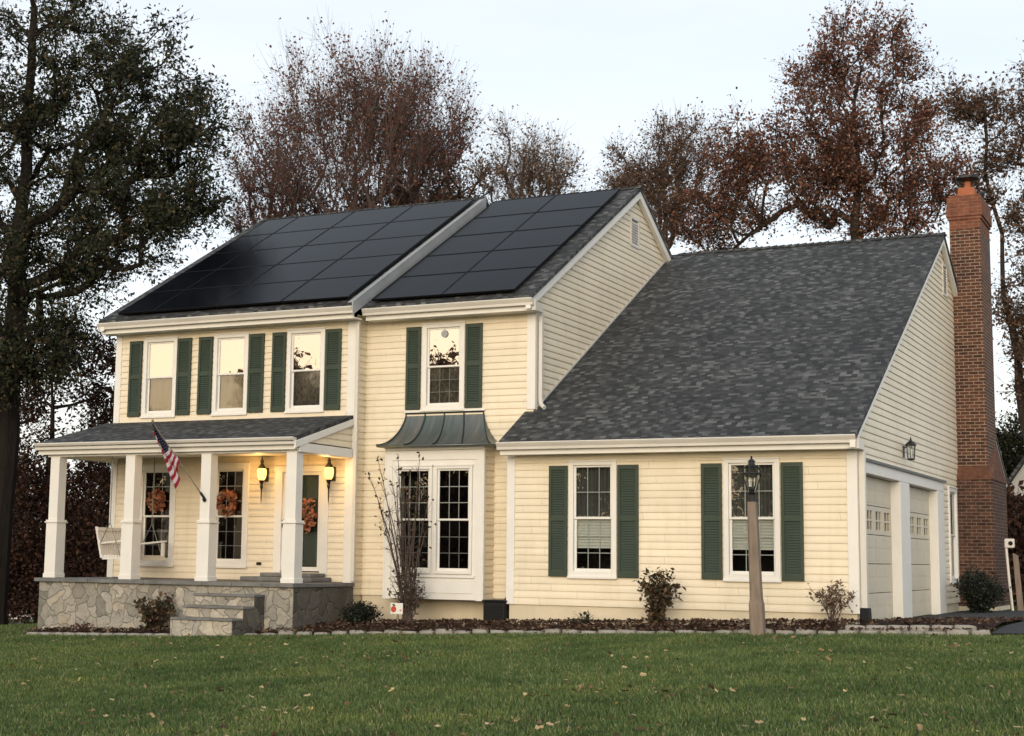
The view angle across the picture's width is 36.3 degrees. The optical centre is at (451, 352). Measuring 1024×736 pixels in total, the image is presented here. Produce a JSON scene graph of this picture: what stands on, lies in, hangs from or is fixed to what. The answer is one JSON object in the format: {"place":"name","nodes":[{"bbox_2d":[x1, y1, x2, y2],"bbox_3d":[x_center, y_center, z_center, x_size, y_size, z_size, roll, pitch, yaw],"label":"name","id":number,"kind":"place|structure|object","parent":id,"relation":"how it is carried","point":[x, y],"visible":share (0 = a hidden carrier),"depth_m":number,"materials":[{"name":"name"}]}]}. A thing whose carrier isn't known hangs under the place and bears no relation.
{"place":"outdoors","nodes":[
{"label":"outdoors","id":0,"kind":"place"},
{"bbox_2d":[0,600,1023,735],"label":"lawn","id":1,"kind":"structure","parent":0,"point":[1001,625],"depth_m":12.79,"materials":[{"name":"plant"}]},
{"bbox_2d":[7,379,67,623],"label":"maroon tree","id":2,"kind":"object","parent":1,"relation":"on","point":[39,412],"visible":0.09,"depth_m":42.98,"materials":[{"name":"brown plant"}]},
{"bbox_2d":[38,632,53,634],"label":"edging block","id":3,"kind":"structure","parent":1,"relation":"on","point":[45,633],"depth_m":24.96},
{"bbox_2d":[7,360,114,624],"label":"maroon tree","id":4,"kind":"object","parent":1,"relation":"on","point":[27,566],"visible":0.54,"depth_m":40.35,"materials":[{"name":"brown plant"}]},
{"bbox_2d":[63,632,74,635],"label":"edging block","id":5,"kind":"structure","parent":1,"relation":"on","point":[67,633],"depth_m":24.67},
{"bbox_2d":[33,307,116,591],"bbox_3d":[-8.723,3.343,40.766,4.286,9.883,3.975,-3,-8,27],"label":"maroon tree","id":6,"kind":"object","parent":1,"relation":"on","point":[85,553],"visible":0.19,"depth_m":39.92,"materials":[{"name":"brown plant"}]},
{"bbox_2d":[88,632,100,635],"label":"edging block","id":7,"kind":"structure","parent":1,"relation":"on","point":[94,633],"depth_m":24.39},
{"bbox_2d":[25,629,169,633],"bbox_3d":[-5.497,4.446,24.776,3.140,0.184,0.818,-3,-8,27],"label":"mulch bed","id":8,"kind":"object","parent":1,"relation":"on","point":[135,631],"visible":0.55,"depth_m":24.60,"materials":[{"name":"brown wood"}]},
{"bbox_2d":[70,622,94,631],"bbox_3d":[-5.912,4.407,25.005,0.412,0.258,0.302,-3,-8,27],"label":"plant","id":9,"kind":"object","parent":8,"relation":"on","point":[81,626],"visible":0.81,"depth_m":24.95,"materials":[{"name":"brown plant"}]},
{"bbox_2d":[133,591,176,631],"bbox_3d":[-4.665,4.084,24.437,0.814,0.701,0.612,-3,-8,27],"label":"leafy shrub","id":10,"kind":"object","parent":8,"relation":"on","point":[148,612],"visible":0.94,"depth_m":24.42,"materials":[{"name":"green plant"}]},
{"bbox_2d":[0,0,249,624],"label":"leafy tree","id":11,"kind":"object","parent":1,"relation":"on","point":[21,360],"visible":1,"depth_m":36.05,"materials":[{"name":"green plant"}]},
{"bbox_2d":[127,633,143,635],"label":"edging block","id":12,"kind":"structure","parent":1,"relation":"on","point":[129,634],"depth_m":23.95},
{"bbox_2d":[155,633,169,636],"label":"edging block","id":13,"kind":"structure","parent":1,"relation":"on","point":[163,634],"depth_m":23.71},
{"bbox_2d":[205,92,342,243],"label":"bare tree","id":14,"kind":"object","parent":1,"relation":"on","point":[250,188],"visible":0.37,"depth_m":47.08,"materials":[{"name":"brown plant"}]},
{"bbox_2d":[278,630,294,635],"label":"edging block","id":15,"kind":"structure","parent":1,"relation":"on","point":[282,632],"depth_m":23.11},
{"bbox_2d":[296,631,311,635],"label":"edging block","id":16,"kind":"structure","parent":1,"relation":"on","point":[303,633],"depth_m":23.03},
{"bbox_2d":[314,632,329,634],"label":"edging block","id":17,"kind":"structure","parent":1,"relation":"on","point":[326,633],"depth_m":22.98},
{"bbox_2d":[332,631,347,634],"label":"edging block","id":18,"kind":"structure","parent":1,"relation":"on","point":[340,632],"depth_m":22.89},
{"bbox_2d":[349,630,365,634],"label":"edging block","id":19,"kind":"structure","parent":1,"relation":"on","point":[356,631],"depth_m":22.82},
{"bbox_2d":[225,8,492,222],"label":"bare tree","id":20,"kind":"object","parent":1,"relation":"on","point":[394,131],"visible":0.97,"depth_m":44.39,"materials":[{"name":"brown plant"}]},
{"bbox_2d":[366,631,382,633],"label":"edging block","id":21,"kind":"structure","parent":1,"relation":"on","point":[373,632],"depth_m":22.75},
{"bbox_2d":[384,630,401,634],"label":"edging block","id":22,"kind":"structure","parent":1,"relation":"on","point":[392,631],"depth_m":22.66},
{"bbox_2d":[402,631,418,634],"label":"edging block","id":23,"kind":"structure","parent":1,"relation":"on","point":[411,632],"depth_m":22.55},
{"bbox_2d":[312,120,513,211],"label":"brown tree","id":24,"kind":"object","parent":1,"relation":"on","point":[458,192],"visible":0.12,"depth_m":45.41,"materials":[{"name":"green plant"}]},
{"bbox_2d":[419,630,435,633],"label":"edging block","id":25,"kind":"structure","parent":1,"relation":"on","point":[427,631],"depth_m":22.46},
{"bbox_2d":[435,629,454,634],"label":"edging block","id":26,"kind":"structure","parent":1,"relation":"on","point":[443,631],"depth_m":22.34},
{"bbox_2d":[454,630,470,633],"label":"edging block","id":27,"kind":"structure","parent":1,"relation":"on","point":[461,631],"depth_m":22.25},
{"bbox_2d":[472,629,488,633],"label":"edging block","id":28,"kind":"structure","parent":1,"relation":"on","point":[480,631],"depth_m":22.14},
{"bbox_2d":[490,630,506,634],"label":"edging block","id":29,"kind":"structure","parent":1,"relation":"on","point":[497,631],"depth_m":22.04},
{"bbox_2d":[1,631,1021,735],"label":"fallen leaves","id":30,"kind":"object","parent":1,"relation":"on","point":[710,685],"visible":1,"depth_m":13.25,"materials":[{"name":"brown plant"}]},
{"bbox_2d":[507,630,525,634],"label":"edging block","id":31,"kind":"structure","parent":1,"relation":"on","point":[516,631],"depth_m":21.93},
{"bbox_2d":[34,175,1009,636],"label":"house","id":32,"kind":"structure","parent":1,"relation":"on","point":[592,401],"depth_m":25.63,"materials":[{"name":"beige plastic"}]},
{"bbox_2d":[95,457,166,560],"bbox_3d":[-5.452,2.644,26.576,0.674,1.785,1.136,-3,-8,27],"label":"porch swing","id":33,"kind":"object","parent":32,"relation":"hanging from","point":[109,542],"visible":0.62,"depth_m":26.37,"materials":[{"name":"white paint"}]},
{"bbox_2d":[146,488,165,512],"bbox_3d":[-5.163,2.588,27.268,0.417,0.441,0.168,-3,-8,27],"label":"wreath","id":34,"kind":"object","parent":32,"relation":"attached to","point":[160,495],"visible":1,"depth_m":27.25,"materials":[{"name":"orange plant"}]},
{"bbox_2d":[151,419,205,501],"bbox_3d":[-4.332,1.721,24.705,0.960,1.271,0.117,5,-9,-31],"label":"flag","id":35,"kind":"object","parent":32,"relation":"attached to","point":[172,461],"visible":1,"depth_m":24.64,"materials":[{"name":"multicoloured fabric"}]},
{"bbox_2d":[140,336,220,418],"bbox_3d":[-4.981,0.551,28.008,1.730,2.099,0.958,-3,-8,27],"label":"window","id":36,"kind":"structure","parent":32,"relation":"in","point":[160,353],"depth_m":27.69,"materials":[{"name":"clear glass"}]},
{"bbox_2d":[140,464,230,579],"bbox_3d":[-4.983,2.957,27.675,1.820,2.437,0.958,-3,-8,27],"label":"window","id":37,"kind":"structure","parent":32,"relation":"in","point":[163,523],"depth_m":27.53,"materials":[{"name":"clear glass"}]},
{"bbox_2d":[216,489,240,518],"bbox_3d":[-3.837,2.583,26.595,0.595,0.522,0.167,-3,-8,27],"label":"wreath","id":38,"kind":"object","parent":32,"relation":"attached to","point":[222,509],"visible":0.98,"depth_m":26.57,"materials":[{"name":"orange plant"}]},
{"bbox_2d":[216,463,249,579],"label":"window","id":39,"kind":"structure","parent":32,"relation":"in","point":[239,479],"depth_m":26.76,"materials":[{"name":"clear glass"}]},
{"bbox_2d":[210,332,293,415],"bbox_3d":[-3.629,0.480,27.323,1.720,2.099,0.958,-3,-8,27],"label":"window","id":40,"kind":"structure","parent":32,"relation":"in","point":[231,350],"depth_m":27.01,"materials":[{"name":"clear glass"}]},
{"bbox_2d":[284,327,325,413],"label":"window","id":41,"kind":"structure","parent":32,"relation":"in","point":[305,373],"depth_m":26.32,"materials":[{"name":"clear glass"}]},
{"bbox_2d":[302,498,316,532],"bbox_3d":[-2.488,2.709,25.877,0.565,0.622,0.170,-3,-8,27],"label":"wreath","id":42,"kind":"object","parent":32,"relation":"attached to","point":[307,510],"visible":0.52,"depth_m":25.81,"materials":[{"name":"orange plant"}]},
{"bbox_2d":[301,475,318,566],"bbox_3d":[-2.460,2.824,26.029,0.762,1.638,0.050,-3,-8,27],"label":"front door","id":43,"kind":"structure","parent":32,"relation":"in","point":[310,487],"depth_m":25.94,"materials":[{"name":"wood"}]},
{"bbox_2d":[394,465,467,573],"bbox_3d":[-0.420,2.778,25.309,1.665,2.400,0.948,-3,-8,27],"label":"window","id":44,"kind":"structure","parent":32,"relation":"in","point":[425,476],"depth_m":25.67,"materials":[{"name":"clear glass"}]},
{"bbox_2d":[420,321,465,411],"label":"window","id":45,"kind":"structure","parent":32,"relation":"in","point":[443,359],"depth_m":25.51,"materials":[{"name":"white glass"}]},
{"bbox_2d":[441,330,447,337],"bbox_3d":[-0.122,-0.325,25.539,0.124,0.161,0.010,-3,-8,27],"label":"suncatcher","id":46,"kind":"object","parent":32,"relation":"hanging from","point":[444,333],"visible":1,"depth_m":25.53,"materials":[{"name":"glass"}]},
{"bbox_2d":[433,464,473,573],"bbox_3d":[0.215,2.744,24.988,1.670,2.400,0.948,-3,-8,27],"label":"window","id":47,"kind":"structure","parent":32,"relation":"in","point":[443,468],"depth_m":24.83,"materials":[{"name":"clear glass"}]},
{"bbox_2d":[567,460,616,578],"bbox_3d":[2.301,2.599,23.701,1.768,2.425,0.958,-3,-8,27],"label":"window","id":48,"kind":"structure","parent":32,"relation":"in","point":[592,516],"depth_m":23.44,"materials":[{"name":"white glass"}]},
{"bbox_2d":[722,457,781,582],"bbox_3d":[4.472,2.485,22.602,1.825,2.425,0.958,-3,-8,27],"label":"window","id":49,"kind":"structure","parent":32,"relation":"in","point":[735,494],"depth_m":22.33,"materials":[{"name":"white glass"}]},
{"bbox_2d":[866,476,892,620],"bbox_3d":[5.869,2.953,23.281,0.888,2.300,3.272,-3,-8,27],"label":"garage door","id":50,"kind":"structure","parent":32,"relation":"in","point":[878,491],"depth_m":23.39,"materials":[{"name":"white paint"}]},
{"bbox_2d":[867,486,931,616],"bbox_3d":[7.336,3.349,26.138,0.888,2.300,3.301,-3,-8,27],"label":"garage door","id":51,"kind":"structure","parent":32,"relation":"in","point":[919,498],"depth_m":26.27,"materials":[{"name":"white paint"}]},
{"bbox_2d":[910,486,959,590],"bbox_3d":[8.765,3.408,28.656,0.958,2.420,1.870,-3,-8,27],"label":"window","id":52,"kind":"structure","parent":32,"relation":"in","point":[952,490],"depth_m":28.71,"materials":[{"name":"white glass"}]},
{"bbox_2d":[455,104,599,202],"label":"bare tree","id":53,"kind":"object","parent":1,"relation":"on","point":[527,163],"visible":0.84,"depth_m":43.26,"materials":[{"name":"brown plant"}]},
{"bbox_2d":[525,630,544,634],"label":"edging block","id":54,"kind":"structure","parent":1,"relation":"on","point":[532,631],"depth_m":21.85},
{"bbox_2d":[544,629,560,633],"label":"edging block","id":55,"kind":"structure","parent":1,"relation":"on","point":[558,631],"depth_m":21.73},
{"bbox_2d":[562,629,579,634],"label":"edging block","id":56,"kind":"structure","parent":1,"relation":"on","point":[574,631],"depth_m":21.61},
{"bbox_2d":[581,630,597,634],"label":"edging block","id":57,"kind":"structure","parent":1,"relation":"on","point":[589,632],"depth_m":21.50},
{"bbox_2d":[598,630,616,634],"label":"edging block","id":58,"kind":"structure","parent":1,"relation":"on","point":[608,631],"depth_m":21.38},
{"bbox_2d":[617,629,636,634],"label":"edging block","id":59,"kind":"structure","parent":1,"relation":"on","point":[625,631],"depth_m":21.27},
{"bbox_2d":[256,618,1021,633],"bbox_3d":[2.607,4.033,22.997,10.843,0.484,3.654,-2,-8,23],"label":"mulch bed","id":60,"kind":"object","parent":1,"relation":"on","point":[985,625],"visible":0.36,"depth_m":21.74,"materials":[{"name":"brown wood"}]},
{"bbox_2d":[339,599,383,624],"bbox_3d":[-1.446,4.106,24.509,0.706,0.524,0.732,3,-8,-14],"label":"evergreen shrub","id":61,"kind":"object","parent":60,"relation":"on","point":[361,612],"visible":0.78,"depth_m":24.43,"materials":[{"name":"green plant"}]},
{"bbox_2d":[390,603,402,622],"bbox_3d":[-0.853,4.112,24.050,0.215,0.485,0.032,-3,-8,27],"label":"garden sign","id":62,"kind":"object","parent":60,"relation":"on","point":[397,608],"visible":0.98,"depth_m":24.05,"materials":[{"name":"white plastic"}]},
{"bbox_2d":[365,452,435,622],"bbox_3d":[-0.766,2.924,24.328,1.206,2.728,0.649,-3,-8,27],"label":"bare shrub","id":63,"kind":"object","parent":60,"relation":"on","point":[407,598],"visible":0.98,"depth_m":24.20,"materials":[{"name":"brown plant"}]},
{"bbox_2d":[482,597,508,622],"bbox_3d":[0.786,3.958,24.056,0.407,0.501,0.677,-3,-8,27],"label":"equipment box","id":64,"kind":"object","parent":60,"relation":"on","point":[494,609],"visible":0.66,"depth_m":23.77,"materials":[{"name":"black plastic"}]},
{"bbox_2d":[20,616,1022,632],"bbox_3d":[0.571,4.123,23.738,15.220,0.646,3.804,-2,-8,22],"label":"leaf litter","id":65,"kind":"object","parent":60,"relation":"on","point":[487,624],"visible":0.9,"depth_m":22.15,"materials":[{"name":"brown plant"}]},
{"bbox_2d":[568,611,593,624],"bbox_3d":[1.847,3.848,22.423,0.366,0.318,0.306,0,-7,3],"label":"plant","id":66,"kind":"object","parent":60,"relation":"on","point":[583,620],"visible":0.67,"depth_m":22.39,"materials":[{"name":"green plant"}]},
{"bbox_2d":[633,566,685,624],"bbox_3d":[2.916,3.474,22.046,0.757,0.888,0.615,-3,-8,27],"label":"leafy shrub","id":67,"kind":"object","parent":60,"relation":"on","point":[660,592],"visible":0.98,"depth_m":22.01,"materials":[{"name":"brown plant"}]},
{"bbox_2d":[806,579,856,622],"bbox_3d":[5.188,3.398,21.029,0.656,0.686,0.572,3,-8,-15],"label":"sparse shrub","id":68,"kind":"object","parent":60,"relation":"on","point":[831,605],"visible":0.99,"depth_m":21.04,"materials":[{"name":"brown plant"}]},
{"bbox_2d":[845,625,865,632],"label":"edging block","id":69,"kind":"structure","parent":60,"relation":"on","point":[847,627],"depth_m":20.10,"materials":[{"name":"grey concrete"}]},
{"bbox_2d":[866,625,887,632],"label":"edging block","id":70,"kind":"structure","parent":60,"relation":"on","point":[869,627],"depth_m":19.97,"materials":[{"name":"grey concrete"}]},
{"bbox_2d":[888,625,908,631],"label":"edging block","id":71,"kind":"structure","parent":60,"relation":"on","point":[898,627],"depth_m":19.84,"materials":[{"name":"grey concrete"}]},
{"bbox_2d":[910,625,931,631],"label":"edging block","id":72,"kind":"structure","parent":60,"relation":"on","point":[920,629],"depth_m":19.73,"materials":[{"name":"grey concrete"}]},
{"bbox_2d":[932,625,953,632],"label":"edging block","id":73,"kind":"structure","parent":60,"relation":"on","point":[941,626],"depth_m":19.63,"materials":[{"name":"grey concrete"}]},
{"bbox_2d":[954,625,976,633],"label":"edging block","id":74,"kind":"structure","parent":60,"relation":"on","point":[963,626],"depth_m":19.50,"materials":[{"name":"grey concrete"}]},
{"bbox_2d":[637,631,654,633],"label":"edging block","id":75,"kind":"structure","parent":1,"relation":"on","point":[640,632],"depth_m":21.15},
{"bbox_2d":[591,97,727,250],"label":"brown tree","id":76,"kind":"object","parent":1,"relation":"on","point":[657,185],"visible":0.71,"depth_m":45.70,"materials":[{"name":"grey plant"}]},
{"bbox_2d":[657,630,673,633],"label":"edging block","id":77,"kind":"structure","parent":1,"relation":"on","point":[663,631],"depth_m":21.04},
{"bbox_2d":[675,630,693,634],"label":"edging block","id":78,"kind":"structure","parent":1,"relation":"on","point":[684,631],"depth_m":20.92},
{"bbox_2d":[714,630,733,634],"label":"edging block","id":79,"kind":"structure","parent":1,"relation":"on","point":[722,631],"depth_m":20.69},
{"bbox_2d":[734,629,749,634],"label":"edging block","id":80,"kind":"structure","parent":1,"relation":"on","point":[741,631],"depth_m":20.58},
{"bbox_2d":[739,456,765,635],"bbox_3d":[3.951,2.583,20.499,0.319,2.450,0.319,-3,-8,27],"label":"lamp post","id":81,"kind":"object","parent":1,"relation":"on","point":[757,614],"visible":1,"depth_m":20.41,"materials":[{"name":"brown wood"}]},
{"bbox_2d":[766,628,773,634],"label":"edging block","id":82,"kind":"structure","parent":1,"relation":"on","point":[770,631],"depth_m":20.43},
{"bbox_2d":[776,630,794,634],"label":"edging block","id":83,"kind":"structure","parent":1,"relation":"on","point":[785,632],"depth_m":20.34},
{"bbox_2d":[795,629,816,634],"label":"edging block","id":84,"kind":"structure","parent":1,"relation":"on","point":[799,631],"depth_m":20.23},
{"bbox_2d":[658,0,982,251],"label":"oak tree","id":85,"kind":"object","parent":1,"relation":"on","point":[841,155],"visible":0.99,"depth_m":42.37,"materials":[{"name":"brown plant"}]},
{"bbox_2d":[818,630,835,634],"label":"edging block","id":86,"kind":"structure","parent":1,"relation":"on","point":[826,632],"depth_m":20.11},
{"bbox_2d":[837,630,858,634],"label":"edging block","id":87,"kind":"structure","parent":1,"relation":"on","point":[845,631],"depth_m":20.01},
{"bbox_2d":[861,630,878,634],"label":"edging block","id":88,"kind":"structure","parent":1,"relation":"on","point":[867,631],"depth_m":19.88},
{"bbox_2d":[881,630,901,634],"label":"edging block","id":89,"kind":"structure","parent":1,"relation":"on","point":[892,631],"depth_m":19.76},
{"bbox_2d":[902,631,924,634],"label":"edging block","id":90,"kind":"structure","parent":1,"relation":"on","point":[912,632],"depth_m":19.67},
{"bbox_2d":[925,631,945,634],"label":"edging block","id":91,"kind":"structure","parent":1,"relation":"on","point":[930,632],"depth_m":19.55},
{"bbox_2d":[947,629,969,635],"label":"edging block","id":92,"kind":"structure","parent":1,"relation":"on","point":[957,632],"depth_m":19.41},
{"bbox_2d":[918,38,1023,440],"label":"oak tree","id":93,"kind":"object","parent":1,"relation":"on","point":[976,109],"visible":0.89,"depth_m":42.33,"materials":[{"name":"brown plant"}]},
{"bbox_2d":[949,563,1010,612],"bbox_3d":[9.265,4.192,27.346,1.042,0.997,0.958,-3,-8,27],"label":"boxwood","id":94,"kind":"object","parent":1,"relation":"on","point":[978,591],"visible":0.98,"depth_m":27.22,"materials":[{"name":"green plant"}]},
{"bbox_2d":[971,629,989,635],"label":"edging block","id":95,"kind":"structure","parent":1,"relation":"on","point":[980,631],"depth_m":19.29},
{"bbox_2d":[995,406,1023,523],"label":"leafy tree","id":96,"kind":"object","parent":1,"relation":"on","point":[1011,443],"visible":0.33,"depth_m":60.95,"materials":[{"name":"green plant"}]},
{"bbox_2d":[1004,539,1014,610],"bbox_3d":[10.169,4.076,28.378,0.170,1.362,0.125,-3,-8,27],"label":"vent pipe","id":97,"kind":"object","parent":1,"relation":"on","point":[1009,543],"visible":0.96,"depth_m":28.39,"materials":[{"name":"plastic"}]},
{"bbox_2d":[1006,480,1023,605],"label":"maroon tree","id":98,"kind":"object","parent":1,"relation":"on","point":[1015,516],"visible":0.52,"depth_m":33.23,"materials":[{"name":"plant"}]},
{"bbox_2d":[1008,457,1023,508],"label":"neighbour house","id":99,"kind":"structure","parent":1,"relation":"on","point":[1016,476],"depth_m":55.62,"materials":[{"name":"white"}]},
{"bbox_2d":[1013,553,1023,610],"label":"grey stake","id":100,"kind":"object","parent":1,"relation":"on","point":[1019,597],"visible":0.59,"depth_m":28.39,"materials":[{"name":"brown wood"}]},
{"bbox_2d":[0,0,1023,525],"label":"sky","id":101,"kind":"structure","parent":0,"point":[597,67],"materials":[{"name":"white"}]},
{"bbox_2d":[915,611,1023,619],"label":"driveway","id":102,"kind":"structure","parent":0,"point":[992,614],"depth_m":25.77,"materials":[{"name":"grey asphalt"}]},
{"bbox_2d":[991,621,1023,633],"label":"driveway","id":103,"kind":"structure","parent":0,"point":[1016,628],"depth_m":19.84,"materials":[{"name":"grey asphalt"}]}
]}

